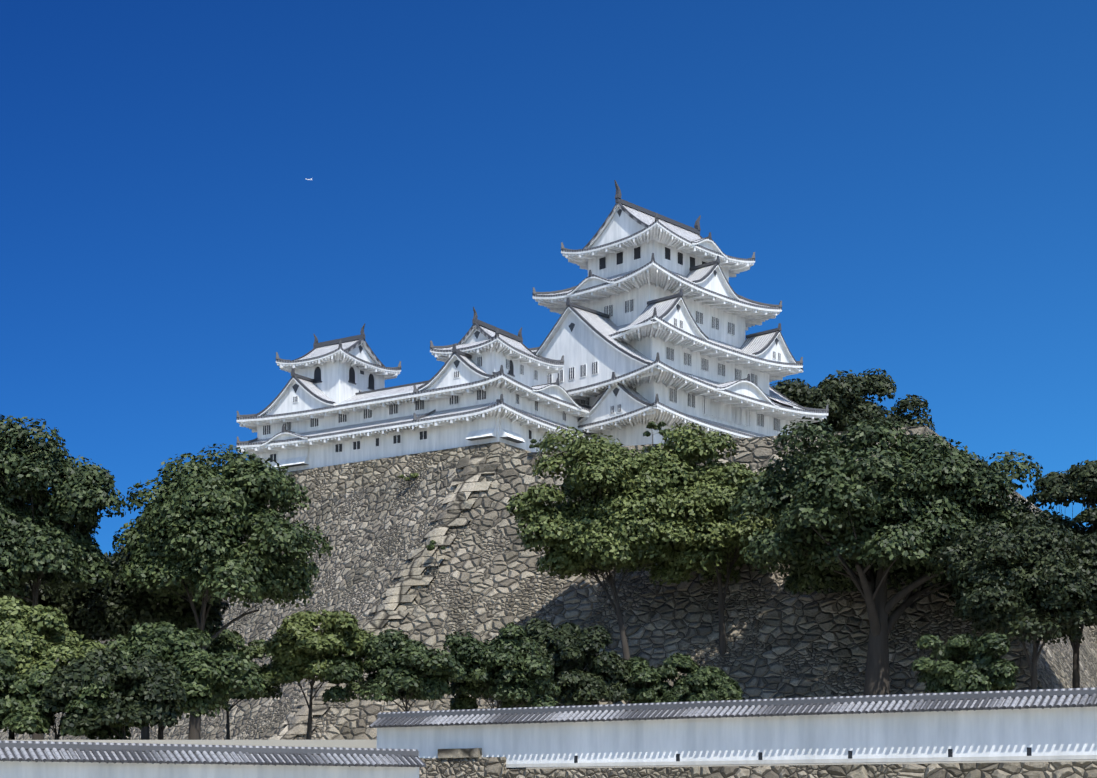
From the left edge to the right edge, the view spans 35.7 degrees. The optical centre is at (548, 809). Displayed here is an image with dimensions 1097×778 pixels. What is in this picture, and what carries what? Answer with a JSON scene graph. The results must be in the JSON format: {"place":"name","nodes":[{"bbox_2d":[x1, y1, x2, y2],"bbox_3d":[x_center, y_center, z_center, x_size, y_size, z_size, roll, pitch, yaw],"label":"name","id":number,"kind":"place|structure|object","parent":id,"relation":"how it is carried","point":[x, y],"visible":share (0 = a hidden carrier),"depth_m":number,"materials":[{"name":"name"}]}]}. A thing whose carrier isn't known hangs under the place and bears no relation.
{"place":"outdoors","nodes":[
{"label":"outdoors","id":0,"kind":"place"},
{"bbox_2d":[0,0,1096,554],"label":"sky","id":1,"kind":"structure","parent":0,"point":[913,183],"materials":[{"name":"blue"}]},
{"bbox_2d":[6,740,1096,768],"bbox_3d":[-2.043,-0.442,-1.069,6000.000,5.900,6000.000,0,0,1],"label":"ground","id":2,"kind":"structure","parent":0,"point":[340,743],"depth_m":83.11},
{"bbox_2d":[0,648,55,727],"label":"bush","id":3,"kind":"object","parent":2,"relation":"on","point":[7,677],"visible":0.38,"depth_m":86.03,"materials":[{"name":"green plant"}]},
{"bbox_2d":[0,596,109,739],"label":"tree","id":4,"kind":"object","parent":2,"relation":"on","point":[23,640],"depth_m":90.40,"materials":[{"name":"green plant"}]},
{"bbox_2d":[2,579,113,658],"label":"tree","id":5,"kind":"object","parent":2,"relation":"on","point":[59,598],"depth_m":109.52,"materials":[{"name":"green plant"}]},
{"bbox_2d":[0,414,126,739],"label":"tree","id":6,"kind":"object","parent":2,"relation":"on","point":[77,556],"depth_m":98.93,"materials":[{"name":"green plant"}]},
{"bbox_2d":[0,670,141,739],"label":"bush","id":7,"kind":"object","parent":2,"relation":"on","point":[27,688],"depth_m":85.48,"materials":[{"name":"green plant"}]},
{"bbox_2d":[35,648,187,739],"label":"bush","id":8,"kind":"object","parent":2,"relation":"on","point":[148,693],"depth_m":85.56,"materials":[{"name":"green plant"}]},
{"bbox_2d":[68,543,230,739],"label":"tree","id":9,"kind":"object","parent":2,"relation":"on","point":[113,608],"depth_m":107.31,"materials":[{"name":"green plant"}]},
{"bbox_2d":[104,621,264,739],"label":"tree","id":10,"kind":"object","parent":2,"relation":"on","point":[170,645],"depth_m":91.74,"materials":[{"name":"green plant"}]},
{"bbox_2d":[0,740,425,777],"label":"wall","id":11,"kind":"structure","parent":2,"relation":"on","point":[35,759],"depth_m":65.56,"materials":[{"name":"paint"}]},
{"bbox_2d":[112,443,332,739],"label":"tree","id":12,"kind":"object","parent":2,"relation":"on","point":[180,505],"depth_m":100.11,"materials":[{"name":"green plant"}]},
{"bbox_2d":[195,626,285,739],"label":"tree","id":13,"kind":"object","parent":2,"relation":"on","point":[226,640],"depth_m":114.37,"materials":[{"name":"green plant"}]},
{"bbox_2d":[263,609,377,739],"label":"tree","id":14,"kind":"object","parent":2,"relation":"on","point":[296,640],"depth_m":109.94,"materials":[{"name":"green plant"}]},
{"bbox_2d":[322,628,467,711],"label":"bush","id":15,"kind":"object","parent":2,"relation":"on","point":[394,659],"depth_m":107.72,"materials":[{"name":"green plant"}]},
{"bbox_2d":[419,748,525,777],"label":"base block","id":16,"kind":"structure","parent":2,"relation":"on","point":[462,763],"depth_m":78.07,"materials":[{"name":"stone"}]},
{"bbox_2d":[442,622,560,709],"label":"bush","id":17,"kind":"object","parent":2,"relation":"on","point":[505,659],"depth_m":111.78,"materials":[{"name":"green plant"}]},
{"bbox_2d":[0,426,1096,739],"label":"bastion","id":18,"kind":"object","parent":2,"relation":"on","point":[488,582],"visible":0.19,"depth_m":141.13,"materials":[{"name":"stone"}]},
{"bbox_2d":[270,454,498,739],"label":"stone wall corner","id":19,"kind":"object","parent":18,"relation":"on","point":[454,508],"visible":0.77,"depth_m":146.29,"materials":[{"name":"stone"}]},
{"bbox_2d":[426,540,445,566],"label":"tree","id":20,"kind":"object","parent":19,"relation":"on","point":[430,546],"depth_m":144.96,"materials":[{"name":"green plant"}]},
{"bbox_2d":[266,442,529,510],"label":"stone wall","id":21,"kind":"structure","parent":18,"relation":"on","point":[319,483],"depth_m":181.10,"materials":[{"name":"stone"}]},
{"bbox_2d":[236,307,599,471],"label":"wing","id":22,"kind":"structure","parent":21,"relation":"on","point":[335,402],"depth_m":181.44,"materials":[{"name":"white paint"}]},
{"bbox_2d":[399,473,418,487],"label":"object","id":23,"kind":"object","parent":18,"relation":"attached to","point":[413,475],"depth_m":156.10,"materials":[{"name":"green plant"}]},
{"bbox_2d":[529,439,553,456],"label":"tree","id":24,"kind":"object","parent":18,"relation":"on","point":[532,441],"depth_m":146.86,"materials":[{"name":"green plant"}]},
{"bbox_2d":[643,421,667,448],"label":"tree","id":25,"kind":"object","parent":18,"relation":"on","point":[652,425],"depth_m":142.69,"materials":[{"name":"green plant"}]},
{"bbox_2d":[528,180,828,445],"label":"keep","id":26,"kind":"structure","parent":18,"relation":"on","point":[659,316],"depth_m":189.55,"materials":[{"name":"paint"}]},
{"bbox_2d":[770,368,934,432],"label":"tree","id":27,"kind":"object","parent":18,"relation":"on","point":[836,395],"depth_m":206.40,"materials":[{"name":"green plant"}]},
{"bbox_2d":[522,618,599,705],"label":"bush","id":28,"kind":"object","parent":2,"relation":"on","point":[545,634],"depth_m":123.42,"materials":[{"name":"green plant"}]},
{"bbox_2d":[541,625,638,705],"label":"bush","id":29,"kind":"object","parent":2,"relation":"on","point":[611,683],"depth_m":118.12,"materials":[{"name":"green plant"}]},
{"bbox_2d":[504,426,729,703],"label":"tree","id":30,"kind":"object","parent":2,"relation":"on","point":[619,536],"depth_m":129.46,"materials":[{"name":"green plant"}]},
{"bbox_2d":[625,653,725,703],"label":"bush","id":31,"kind":"object","parent":2,"relation":"on","point":[643,672],"depth_m":119.92,"materials":[{"name":"green plant"}]},
{"bbox_2d":[667,667,745,701],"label":"bush","id":32,"kind":"object","parent":2,"relation":"on","point":[723,686],"depth_m":116.89,"materials":[{"name":"green plant"}]},
{"bbox_2d":[629,422,783,655],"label":"tree","id":33,"kind":"object","parent":2,"relation":"on","point":[715,489],"depth_m":130.75,"materials":[{"name":"green plant"}]},
{"bbox_2d":[369,687,1096,777],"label":"wall","id":34,"kind":"structure","parent":2,"relation":"on","point":[1036,724],"depth_m":70.37,"materials":[{"name":"paint"}]},
{"bbox_2d":[727,416,1042,695],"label":"tree","id":35,"kind":"object","parent":2,"relation":"on","point":[933,477],"depth_m":120.96,"materials":[{"name":"green plant"}]},
{"bbox_2d":[911,632,1018,692],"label":"bush","id":36,"kind":"object","parent":2,"relation":"on","point":[954,672],"depth_m":108.31,"materials":[{"name":"green plant"}]},
{"bbox_2d":[929,517,1096,689],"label":"tree","id":37,"kind":"object","parent":2,"relation":"on","point":[1065,583],"depth_m":111.71,"materials":[{"name":"green plant"}]},
{"bbox_2d":[931,498,1095,626],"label":"tree","id":38,"kind":"object","parent":2,"relation":"on","point":[948,590],"visible":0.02,"depth_m":128.50,"materials":[{"name":"green plant"}]},
{"bbox_2d":[1008,459,1096,687],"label":"tree","id":39,"kind":"object","parent":2,"relation":"on","point":[1076,484],"depth_m":121.31,"materials":[{"name":"green plant"}]},
{"bbox_2d":[1087,616,1096,643],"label":"wall","id":40,"kind":"structure","parent":2,"relation":"on","point":[1093,629],"depth_m":166.89,"materials":[{"name":"stone"}]}
]}

